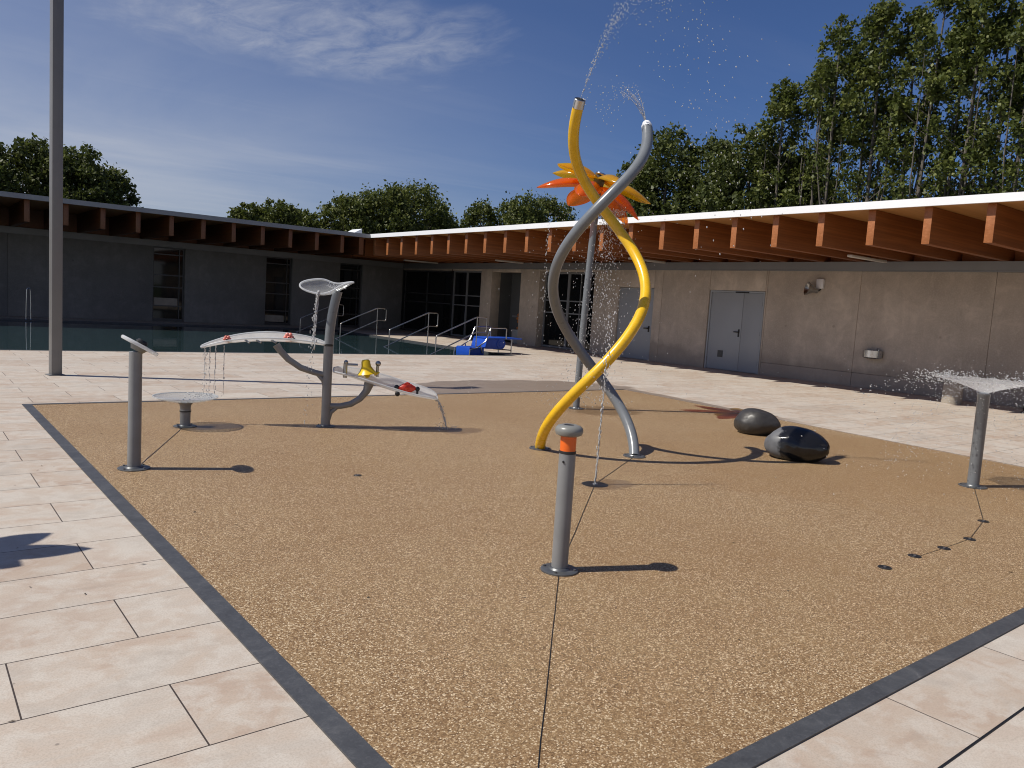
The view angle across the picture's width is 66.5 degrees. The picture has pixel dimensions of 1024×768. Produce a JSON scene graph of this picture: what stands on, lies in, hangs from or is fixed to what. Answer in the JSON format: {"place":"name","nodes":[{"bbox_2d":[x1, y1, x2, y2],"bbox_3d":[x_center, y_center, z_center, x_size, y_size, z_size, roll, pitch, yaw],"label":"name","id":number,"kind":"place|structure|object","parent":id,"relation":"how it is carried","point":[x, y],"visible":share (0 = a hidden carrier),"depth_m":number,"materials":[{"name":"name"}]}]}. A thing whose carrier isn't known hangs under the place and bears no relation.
{"place":"outdoors","nodes":[
{"label":"outdoors","id":0,"kind":"place"},
{"bbox_2d":[0,142,31,194],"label":"tree","id":1,"kind":"object","parent":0,"point":[5,186],"visible":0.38,"depth_m":42.09,"materials":[{"name":"green plant"}]},
{"bbox_2d":[3,132,80,197],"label":"tree","id":2,"kind":"object","parent":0,"point":[27,148],"visible":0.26,"depth_m":43.67,"materials":[{"name":"green plant"}]},
{"bbox_2d":[36,141,132,205],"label":"tree","id":3,"kind":"object","parent":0,"point":[88,171],"visible":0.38,"depth_m":44.77,"materials":[{"name":"green plant"}]},
{"bbox_2d":[88,167,143,207],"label":"tree","id":4,"kind":"object","parent":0,"point":[133,199],"visible":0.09,"depth_m":47.13,"materials":[{"name":"green plant"}]},
{"bbox_2d":[226,202,261,220],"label":"tree","id":5,"kind":"object","parent":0,"point":[241,212],"visible":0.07,"depth_m":51.63,"materials":[{"name":"green plant"}]},
{"bbox_2d":[0,320,493,354],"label":"pool water","id":6,"kind":"structure","parent":0,"point":[27,335],"depth_m":22.92,"materials":[{"name":"teal liquid"}]},
{"bbox_2d":[249,197,308,226],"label":"tree","id":7,"kind":"object","parent":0,"point":[282,213],"visible":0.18,"depth_m":52.76,"materials":[{"name":"green plant"}]},
{"bbox_2d":[294,208,332,228],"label":"tree","id":8,"kind":"object","parent":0,"point":[311,220],"visible":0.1,"depth_m":55.17,"materials":[{"name":"green plant"}]},
{"bbox_2d":[314,190,388,233],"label":"tree","id":9,"kind":"object","parent":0,"point":[346,210],"visible":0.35,"depth_m":54.55,"materials":[{"name":"green plant"}]},
{"bbox_2d":[346,179,421,233],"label":"tree","id":10,"kind":"object","parent":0,"point":[383,211],"visible":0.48,"depth_m":56.35,"materials":[{"name":"green plant"}]},
{"bbox_2d":[381,178,461,232],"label":"tree","id":11,"kind":"object","parent":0,"point":[427,201],"visible":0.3,"depth_m":59.23,"materials":[{"name":"green plant"}]},
{"bbox_2d":[422,204,460,229],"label":"tree","id":12,"kind":"object","parent":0,"point":[452,216],"visible":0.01,"depth_m":62.16,"materials":[{"name":"green plant"}]},
{"bbox_2d":[457,195,504,227],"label":"tree","id":13,"kind":"object","parent":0,"point":[475,216],"visible":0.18,"depth_m":62.98,"materials":[{"name":"green plant"}]},
{"bbox_2d":[0,316,1023,767],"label":"paving","id":14,"kind":"structure","parent":0,"point":[120,644],"depth_m":3.78,"materials":[{"name":"stone"}]},
{"bbox_2d":[45,0,65,375],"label":"lamp pole","id":15,"kind":"object","parent":14,"relation":"on","point":[56,174],"visible":1,"depth_m":11.91,"materials":[{"name":"grey metal"}]},
{"bbox_2d":[0,318,513,355],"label":"pool edge","id":16,"kind":"object","parent":14,"relation":"on","point":[497,354],"visible":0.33,"depth_m":27.92,"materials":[{"name":"stone"}]},
{"bbox_2d":[25,287,30,318],"bbox_3d":[-16.518,-2.752,26.695,0.078,1.087,0.230,9,8,41],"label":"grab rail","id":17,"kind":"object","parent":16,"relation":"on","point":[26,304],"visible":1,"depth_m":26.67,"materials":[{"name":"metal"}]},
{"bbox_2d":[453,326,521,354],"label":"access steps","id":18,"kind":"structure","parent":14,"relation":"on","point":[490,342],"depth_m":23.98,"materials":[{"name":"blue plastic"}]},
{"bbox_2d":[0,191,1023,407],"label":"pool building","id":19,"kind":"structure","parent":14,"relation":"on","point":[914,285],"depth_m":24.46,"materials":[{"name":"concrete"}]},
{"bbox_2d":[152,246,183,319],"bbox_3d":[-13.837,-4.028,31.423,1.200,2.880,0.080,-1,7,-38],"label":"window","id":20,"kind":"structure","parent":19,"relation":"in","point":[168,263],"depth_m":31.43,"materials":[{"name":"black glass"}]},
{"bbox_2d":[265,256,290,323],"bbox_3d":[-10.281,-4.088,34.228,1.160,2.880,0.080,-1,7,-38],"label":"window","id":21,"kind":"structure","parent":19,"relation":"in","point":[278,270],"depth_m":34.24,"materials":[{"name":"black glass"}]},
{"bbox_2d":[338,263,361,326],"bbox_3d":[-7.584,-4.134,36.355,1.130,2.880,0.080,-1,7,-38],"label":"window","id":22,"kind":"structure","parent":19,"relation":"in","point":[350,298],"depth_m":36.40,"materials":[{"name":"black glass"}]},
{"bbox_2d":[402,270,451,334],"bbox_3d":[-3.934,-3.842,36.328,0.080,2.845,4.170,-1,7,-38],"label":"window","id":23,"kind":"structure","parent":19,"relation":"in","point":[425,291],"depth_m":36.32,"materials":[{"name":"black glass"}]},
{"bbox_2d":[451,271,481,337],"bbox_3d":[-1.952,-3.462,33.825,0.080,2.845,2.140,-1,7,-38],"label":"glass door","id":24,"kind":"structure","parent":19,"relation":"in","point":[466,284],"depth_m":33.87,"materials":[{"name":"black glass"}]},
{"bbox_2d":[497,273,520,340],"bbox_3d":[-0.086,-3.221,32.545,0.640,2.900,1.550,-1,7,-38],"label":"door","id":25,"kind":"structure","parent":19,"relation":"in","point":[510,283],"depth_m":32.75,"materials":[{"name":"grey metal"}]},
{"bbox_2d":[541,272,594,351],"bbox_3d":[2.172,-2.707,28.984,0.080,2.845,3.000,-1,7,-38],"label":"glass door","id":26,"kind":"structure","parent":19,"relation":"in","point":[569,296],"depth_m":29.06,"materials":[{"name":"black glass"}]},
{"bbox_2d":[616,287,653,359],"bbox_3d":[4.087,-2.030,26.094,0.150,2.345,1.580,-1,7,-38],"label":"door","id":27,"kind":"structure","parent":19,"relation":"in","point":[639,346],"depth_m":26.13,"materials":[{"name":"grey metal"}]},
{"bbox_2d":[706,292,744,370],"bbox_3d":[6.318,-1.572,23.254,0.126,2.288,1.131,-1,7,-38],"label":"door","id":28,"kind":"structure","parent":19,"relation":"in","point":[726,308],"depth_m":23.25,"materials":[{"name":"grey metal"}]},
{"bbox_2d":[737,293,763,373],"bbox_3d":[6.902,-1.466,22.578,0.050,2.288,0.651,-1,7,-38],"label":"door","id":29,"kind":"structure","parent":19,"relation":"in","point":[752,307],"depth_m":22.56,"materials":[{"name":"grey metal"}]},
{"bbox_2d":[804,279,824,294],"bbox_3d":[8.009,-2.579,20.787,0.481,0.438,0.352,2,6,-11],"label":"wall speaker","id":30,"kind":"object","parent":19,"relation":"attached to","point":[809,288],"depth_m":20.69,"materials":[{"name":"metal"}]},
{"bbox_2d":[862,349,882,358],"bbox_3d":[9.045,-0.770,19.602,0.450,0.260,0.472,-1,7,-38],"label":"drinking fountain","id":31,"kind":"object","parent":19,"relation":"attached to","point":[871,354],"visible":1,"depth_m":19.42,"materials":[{"name":"metal"}]},
{"bbox_2d":[511,313,518,343],"bbox_3d":[0.304,-2.223,31.297,0.470,1.221,0.480,-1,7,-38],"label":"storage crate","id":32,"kind":"object","parent":14,"relation":"on","point":[514,333],"visible":0.31,"depth_m":31.21,"materials":[{"name":"plastic"}]},
{"bbox_2d":[22,389,1023,767],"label":"border strip","id":33,"kind":"object","parent":14,"relation":"on","point":[342,733],"visible":0.78,"depth_m":3.38,"materials":[{"name":"concrete"}]},
{"bbox_2d":[33,390,1023,767],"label":"play surface","id":34,"kind":"object","parent":14,"relation":"on","point":[395,600],"visible":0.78,"depth_m":4.87,"materials":[{"name":"rubber"}]},
{"bbox_2d":[117,335,158,471],"bbox_3d":[-3.071,0.151,6.420,0.295,1.106,0.314,-1,7,-38],"label":"spray post","id":35,"kind":"object","parent":34,"relation":"on","point":[140,347],"visible":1,"depth_m":6.38,"materials":[{"name":"metal"}]},
{"bbox_2d":[152,392,217,427],"bbox_3d":[-3.552,0.295,8.497,0.668,0.338,0.668,-1,7,-38],"label":"splash bowl","id":36,"kind":"object","parent":34,"relation":"on","point":[185,412],"visible":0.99,"depth_m":8.46,"materials":[{"name":"metal"}]},
{"bbox_2d":[184,346,224,397],"bbox_3d":[-3.367,-0.132,8.541,0.358,0.580,0.395,3,6,-8],"label":"water spray","id":37,"kind":"object","parent":36,"relation":"on","point":[209,373],"visible":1,"depth_m":8.71,"materials":[{"name":"clear liquid"}]},
{"bbox_2d":[200,278,437,427],"bbox_3d":[-2.149,-0.350,8.947,2.676,1.705,0.383,2,6,-14],"label":"water toy","id":38,"kind":"object","parent":34,"relation":"on","point":[368,375],"visible":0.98,"depth_m":8.97,"materials":[{"name":"metal"}]},
{"bbox_2d":[303,283,345,424],"bbox_3d":[-2.141,-0.331,8.908,0.491,1.647,0.161,-2,8,-44],"label":"water spray","id":39,"kind":"object","parent":34,"relation":"on","point":[315,312],"visible":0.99,"depth_m":8.74,"materials":[{"name":"clear liquid"}]},
{"bbox_2d":[435,400,456,430],"bbox_3d":[-0.815,0.363,9.374,0.288,0.369,0.288,-1,7,-38],"label":"water spray","id":40,"kind":"object","parent":34,"relation":"on","point":[441,409],"visible":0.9,"depth_m":9.36,"materials":[{"name":"clear liquid"}]},
{"bbox_2d":[540,423,582,576],"bbox_3d":[0.307,0.669,4.583,0.224,0.873,0.224,-1,7,-38],"label":"activation bollard","id":41,"kind":"object","parent":34,"relation":"on","point":[569,434],"visible":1,"depth_m":4.54,"materials":[{"name":"metal"}]},
{"bbox_2d":[141,428,982,767],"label":"joint cut","id":42,"kind":"object","parent":34,"relation":"on","point":[557,584],"visible":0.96,"depth_m":4.45,"materials":[{"name":"black"}]},
{"bbox_2d":[529,97,650,450],"bbox_3d":[0.938,-1.068,8.255,1.090,3.736,1.031,-1,7,-38],"label":"spray pipe","id":43,"kind":"object","parent":34,"relation":"on","point":[577,390],"visible":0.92,"depth_m":8.14,"materials":[{"name":"metal"}]},
{"bbox_2d":[580,0,801,254],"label":"water spray","id":44,"kind":"object","parent":43,"relation":"attached to","point":[659,76],"visible":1,"depth_m":7.87,"materials":[{"name":"clear liquid"}]},
{"bbox_2d":[582,481,607,487],"bbox_3d":[0.740,0.889,6.962,0.240,0.009,0.240,-1,7,-38],"label":"jet plate","id":45,"kind":"object","parent":34,"relation":"on","point":[592,484],"visible":1,"depth_m":6.95,"materials":[{"name":"silver metal"}]},
{"bbox_2d":[586,288,622,483],"bbox_3d":[0.800,0.047,6.870,0.331,1.772,0.403,5,6,16],"label":"water spray","id":46,"kind":"object","parent":45,"relation":"on","point":[599,436],"visible":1,"depth_m":6.87,"materials":[{"name":"clear liquid"}]},
{"bbox_2d":[498,207,695,412],"bbox_3d":[1.235,-1.119,11.920,3.095,3.066,3.045,-1,7,-38],"label":"water spray","id":47,"kind":"object","parent":34,"relation":"on","point":[615,212],"visible":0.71,"depth_m":11.89,"materials":[{"name":"clear liquid"}]},
{"bbox_2d":[549,163,646,409],"bbox_3d":[1.148,-1.437,11.949,1.608,3.670,1.674,-1,7,-38],"label":"spray flower","id":48,"kind":"object","parent":34,"relation":"on","point":[598,181],"visible":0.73,"depth_m":11.89,"materials":[{"name":"orange metal"}]},
{"bbox_2d":[548,120,652,458],"bbox_3d":[0.912,-1.000,8.345,1.090,3.580,1.031,-1,7,-38],"label":"spray pipe","id":49,"kind":"object","parent":34,"relation":"on","point":[605,200],"visible":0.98,"depth_m":8.17,"materials":[{"name":"metal"}]},
{"bbox_2d":[583,82,645,126],"bbox_3d":[1.001,-2.930,8.222,0.840,0.505,0.331,3,6,-2],"label":"water spray","id":50,"kind":"object","parent":49,"relation":"attached to","point":[644,117],"visible":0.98,"depth_m":8.18,"materials":[{"name":"clear liquid"}]},
{"bbox_2d":[734,408,780,435],"bbox_3d":[3.349,0.514,10.662,0.618,0.355,0.510,6,6,24],"label":"boulder","id":51,"kind":"object","parent":34,"relation":"on","point":[753,421],"visible":0.96,"depth_m":10.48,"materials":[{"name":"grey stone"}]},
{"bbox_2d":[764,426,829,462],"bbox_3d":[3.231,0.673,8.873,0.714,0.388,0.487,6,6,26],"label":"boulder","id":52,"kind":"object","parent":34,"relation":"on","point":[796,443],"visible":1,"depth_m":8.70,"materials":[{"name":"grey stone"}]},
{"bbox_2d":[877,565,891,569],"bbox_3d":[2.422,1.188,5.077,0.090,0.009,0.090,-1,7,-38],"label":"ground nozzle","id":53,"kind":"object","parent":34,"relation":"on","point":[885,567],"visible":1,"depth_m":5.07,"materials":[{"name":"silver metal"}]},
{"bbox_2d":[769,358,1023,503],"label":"water spray","id":54,"kind":"object","parent":34,"relation":"on","point":[964,376],"visible":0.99,"depth_m":7.95,"materials":[{"name":"clear liquid"}]},
{"bbox_2d":[907,554,921,557],"bbox_3d":[2.771,1.179,5.378,0.090,0.009,0.090,-1,7,-38],"label":"ground nozzle","id":55,"kind":"object","parent":34,"relation":"on","point":[915,555],"visible":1,"depth_m":5.37,"materials":[{"name":"silver metal"}]},
{"bbox_2d":[937,546,950,549],"bbox_3d":[3.105,1.176,5.616,0.090,0.009,0.090,-1,7,-38],"label":"ground nozzle","id":56,"kind":"object","parent":34,"relation":"on","point":[943,547],"visible":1,"depth_m":5.61,"materials":[{"name":"silver metal"}]},
{"bbox_2d":[963,537,975,540],"bbox_3d":[3.460,1.169,5.909,0.090,0.009,0.090,-1,7,-38],"label":"ground nozzle","id":57,"kind":"object","parent":34,"relation":"on","point":[969,538],"visible":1,"depth_m":5.90,"materials":[{"name":"silver metal"}]},
{"bbox_2d":[958,392,990,489],"bbox_3d":[4.717,0.565,7.903,0.260,0.962,0.260,-1,7,-38],"label":"spray post","id":58,"kind":"object","parent":34,"relation":"on","point":[978,441],"visible":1,"depth_m":7.87,"materials":[{"name":"metal"}]},
{"bbox_2d":[624,389,1021,466],"bbox_3d":[4.654,0.674,11.646,0.020,0.030,9.424,0,7,-32],"label":"edge strip","id":59,"kind":"object","parent":14,"relation":"on","point":[841,431],"visible":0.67,"depth_m":11.17,"materials":[{"name":"metal"}]},
{"bbox_2d":[941,381,962,403],"bbox_3d":[9.674,0.186,17.162,0.410,0.475,0.410,-1,7,-38],"label":"planter","id":60,"kind":"object","parent":14,"relation":"on","point":[952,398],"visible":0.86,"depth_m":17.00,"materials":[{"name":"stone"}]},
{"bbox_2d":[938,707,1023,767],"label":"drain line","id":61,"kind":"object","parent":14,"relation":"on","point":[979,739],"depth_m":3.00,"materials":[{"name":"black metal"}]},
{"bbox_2d":[0,0,1023,229],"label":"sky","id":62,"kind":"structure","parent":0,"point":[211,107],"materials":[{"name":"blue"}]},
{"bbox_2d":[494,188,551,224],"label":"tree","id":63,"kind":"object","parent":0,"point":[517,214],"visible":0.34,"depth_m":64.21,"materials":[{"name":"green plant"}]},
{"bbox_2d":[532,193,579,222],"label":"tree","id":64,"kind":"object","parent":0,"point":[553,206],"visible":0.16,"depth_m":67.85,"materials":[{"name":"green plant"}]},
{"bbox_2d":[599,154,671,218],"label":"tree","id":65,"kind":"object","parent":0,"point":[624,167],"visible":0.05,"depth_m":53.67,"materials":[{"name":"green plant"}]},
{"bbox_2d":[615,121,708,217],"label":"tree","id":66,"kind":"object","parent":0,"point":[653,175],"visible":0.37,"depth_m":50.28,"materials":[{"name":"green plant"}]},
{"bbox_2d":[667,128,746,213],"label":"tree","id":67,"kind":"object","parent":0,"point":[692,174],"visible":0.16,"depth_m":48.80,"materials":[{"name":"green plant"}]},
{"bbox_2d":[690,119,805,212],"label":"tree","id":68,"kind":"object","parent":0,"point":[734,168],"visible":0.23,"depth_m":45.31,"materials":[{"name":"green plant"}]},
{"bbox_2d":[743,76,807,208],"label":"poplar tree","id":69,"kind":"object","parent":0,"point":[785,107],"visible":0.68,"depth_m":43.90,"materials":[{"name":"green plant"}]},
{"bbox_2d":[769,149,848,207],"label":"tree","id":70,"kind":"object","parent":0,"point":[795,182],"visible":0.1,"depth_m":44.52,"materials":[{"name":"green plant"}]},
{"bbox_2d":[787,56,850,206],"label":"poplar tree","id":71,"kind":"object","parent":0,"point":[821,148],"visible":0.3,"depth_m":43.20,"materials":[{"name":"green plant"}]},
{"bbox_2d":[795,13,871,205],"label":"poplar tree","id":72,"kind":"object","parent":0,"point":[837,37],"visible":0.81,"depth_m":41.28,"materials":[{"name":"green plant"}]},
{"bbox_2d":[829,26,895,202],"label":"poplar tree","id":73,"kind":"object","parent":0,"point":[872,45],"visible":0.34,"depth_m":41.34,"materials":[{"name":"green plant"}]},
{"bbox_2d":[830,0,914,203],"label":"poplar tree","id":74,"kind":"object","parent":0,"point":[881,16],"visible":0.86,"depth_m":39.65,"materials":[{"name":"green plant"}]},
{"bbox_2d":[863,185,908,200],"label":"tree","id":75,"kind":"object","parent":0,"point":[889,191],"visible":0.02,"depth_m":44.14,"materials":[{"name":"green plant"}]},
{"bbox_2d":[866,1,942,200],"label":"poplar tree","id":76,"kind":"object","parent":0,"point":[902,50],"visible":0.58,"depth_m":39.21,"materials":[{"name":"green plant"}]},
{"bbox_2d":[878,0,982,199],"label":"poplar tree","id":77,"kind":"object","parent":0,"point":[929,83],"visible":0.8,"depth_m":37.86,"materials":[{"name":"green plant"}]},
{"bbox_2d":[915,178,959,197],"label":"tree","id":78,"kind":"object","parent":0,"point":[953,182],"visible":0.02,"depth_m":41.16,"materials":[{"name":"green plant"}]},
{"bbox_2d":[919,0,993,196],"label":"poplar tree","id":79,"kind":"object","parent":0,"point":[961,16],"visible":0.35,"depth_m":37.23,"materials":[{"name":"green plant"}]},
{"bbox_2d":[922,0,1022,196],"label":"poplar tree","id":80,"kind":"object","parent":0,"point":[988,43],"visible":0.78,"depth_m":35.86,"materials":[{"name":"green plant"}]},
{"bbox_2d":[950,0,1023,195],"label":"poplar tree","id":81,"kind":"object","parent":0,"point":[1012,13],"visible":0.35,"depth_m":35.89,"materials":[{"name":"green plant"}]},
{"bbox_2d":[976,0,1023,193],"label":"poplar tree","id":82,"kind":"object","parent":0,"point":[1016,126],"visible":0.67,"depth_m":34.67,"materials":[{"name":"green plant"}]},
{"bbox_2d":[1000,105,1023,191],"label":"poplar tree","id":83,"kind":"object","parent":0,"point":[1009,163],"visible":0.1,"depth_m":35.15,"materials":[{"name":"green plant"}]},
{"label":"pool floor","id":84,"kind":"structure","parent":0,"visible":0},
{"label":"pool stair","id":85,"kind":"structure","parent":84,"relation":"on","visible":0},
{"bbox_2d":[296,304,343,331],"bbox_3d":[-7.719,-2.176,30.805,2.306,2.018,0.038,-1,7,-38],"label":"pool handrail","id":86,"kind":"object","parent":85,"relation":"attached to","point":[318,322],"visible":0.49,"depth_m":30.66,"materials":[{"name":"silver metal"}]},
{"bbox_2d":[335,308,386,339],"bbox_3d":[-5.563,-1.762,28.079,2.306,2.018,0.038,-1,7,-38],"label":"pool handrail","id":87,"kind":"object","parent":85,"relation":"attached to","point":[376,321],"visible":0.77,"depth_m":28.24,"materials":[{"name":"silver metal"}]},
{"bbox_2d":[384,312,438,347],"bbox_3d":[-3.406,-1.348,25.354,2.306,2.018,0.038,-1,7,-38],"label":"pool handrail","id":88,"kind":"object","parent":85,"relation":"on","point":[428,313],"visible":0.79,"depth_m":25.51,"materials":[{"name":"silver metal"}]},
{"bbox_2d":[430,317,487,354],"bbox_3d":[-1.711,-1.022,23.213,2.306,2.018,0.038,-1,7,-38],"label":"pool handrail","id":89,"kind":"object","parent":85,"relation":"on","point":[476,332],"visible":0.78,"depth_m":23.35,"materials":[{"name":"silver metal"}]}
]}

